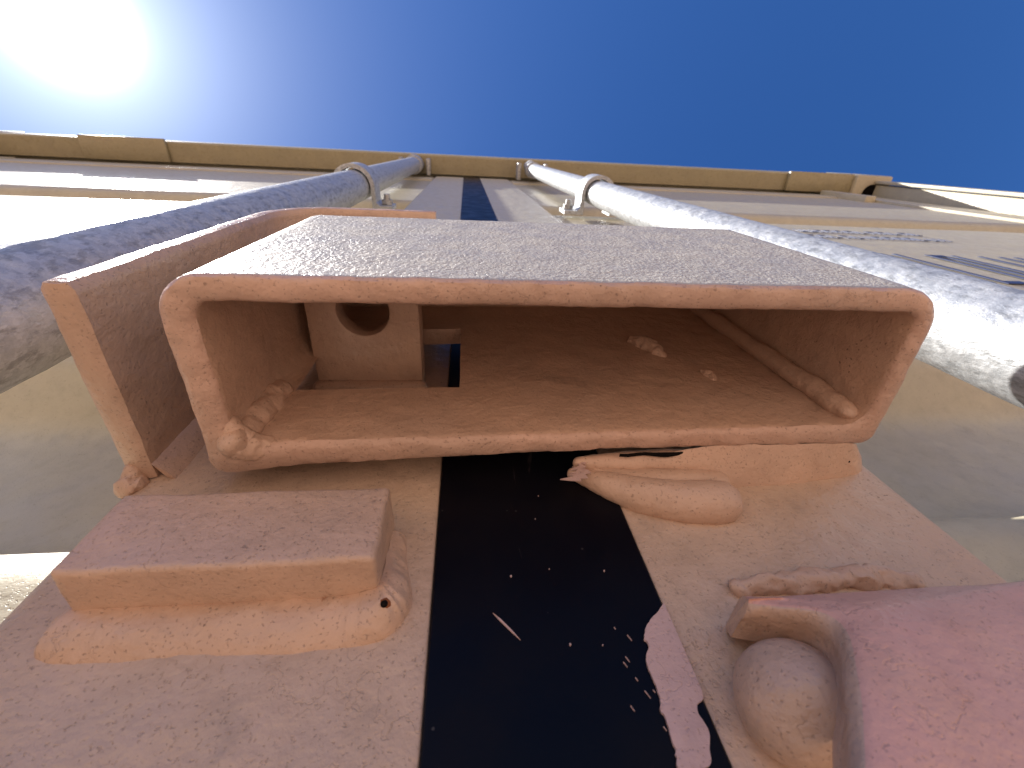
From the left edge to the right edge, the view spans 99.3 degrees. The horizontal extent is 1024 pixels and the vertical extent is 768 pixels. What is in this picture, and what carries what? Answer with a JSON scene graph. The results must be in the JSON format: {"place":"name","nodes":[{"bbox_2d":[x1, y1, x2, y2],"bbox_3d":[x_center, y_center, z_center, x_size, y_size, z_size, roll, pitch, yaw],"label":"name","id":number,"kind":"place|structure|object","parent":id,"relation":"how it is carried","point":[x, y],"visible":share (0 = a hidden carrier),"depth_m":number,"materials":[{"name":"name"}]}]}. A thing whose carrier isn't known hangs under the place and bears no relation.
{"place":"outdoors","nodes":[
{"label":"outdoors","id":0,"kind":"place"},
{"bbox_2d":[0,0,1023,197],"label":"sky","id":1,"kind":"structure","parent":0,"point":[930,92],"materials":[{"name":"blue"}]},
{"label":"ground","id":2,"kind":"structure","parent":0,"visible":0},
{"bbox_2d":[0,130,1023,215],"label":"shipping container","id":3,"kind":"object","parent":2,"relation":"on","point":[97,148],"visible":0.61,"depth_m":1.21,"materials":[{"name":"metal"}]},
{"bbox_2d":[0,154,430,393],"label":"lock rod","id":4,"kind":"object","parent":3,"relation":"attached to","point":[32,342],"visible":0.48,"depth_m":0.16,"materials":[{"name":"metal"}]},
{"bbox_2d":[0,157,462,767],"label":"container door","id":5,"kind":"structure","parent":3,"relation":"attached to","point":[60,499],"depth_m":0.08,"materials":[{"name":"paint"}]},
{"bbox_2d":[35,489,411,664],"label":"stop block","id":6,"kind":"structure","parent":5,"relation":"attached to","point":[143,577],"depth_m":0.08,"materials":[{"name":"beige paint"}]},
{"bbox_2d":[41,207,435,496],"bbox_3d":[-0.068,-0.027,0.158,0.073,0.137,0.055,0,-61,-6],"label":"guard plate","id":7,"kind":"object","parent":5,"relation":"attached to","point":[107,317],"visible":0.41,"depth_m":0.11,"materials":[{"name":"beige paint"}]},
{"bbox_2d":[42,159,1023,767],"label":"container door","id":8,"kind":"structure","parent":3,"relation":"attached to","point":[574,623],"depth_m":0.10,"materials":[{"name":"paint"}]},
{"bbox_2d":[160,215,933,524],"bbox_3d":[0.013,-0.018,0.148,0.183,0.131,0.058,0,-61,-6],"label":"lock box","id":9,"kind":"object","parent":8,"relation":"attached to","point":[747,361],"visible":0.99,"depth_m":0.12,"materials":[{"name":"beige paint"}]},
{"bbox_2d":[304,303,427,389],"bbox_3d":[-0.049,-0.018,0.148,0.040,0.013,0.047,0,-61,-6],"label":"padlock lug","id":10,"kind":"object","parent":9,"relation":"in","point":[351,354],"visible":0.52,"depth_m":0.15,"materials":[{"name":"beige paint"}]},
{"bbox_2d":[726,560,1023,767],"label":"handle keeper","id":11,"kind":"object","parent":8,"relation":"attached to","point":[927,676],"visible":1,"depth_m":0.06,"materials":[{"name":"paint"}]},
{"bbox_2d":[731,637,836,767],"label":"pin head","id":12,"kind":"object","parent":11,"relation":"attached to","point":[784,692],"visible":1,"depth_m":0.06},
{"bbox_2d":[516,160,1023,409],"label":"lock rod","id":13,"kind":"object","parent":3,"relation":"attached to","point":[974,337],"visible":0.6,"depth_m":0.16,"materials":[{"name":"metal"}]}
]}

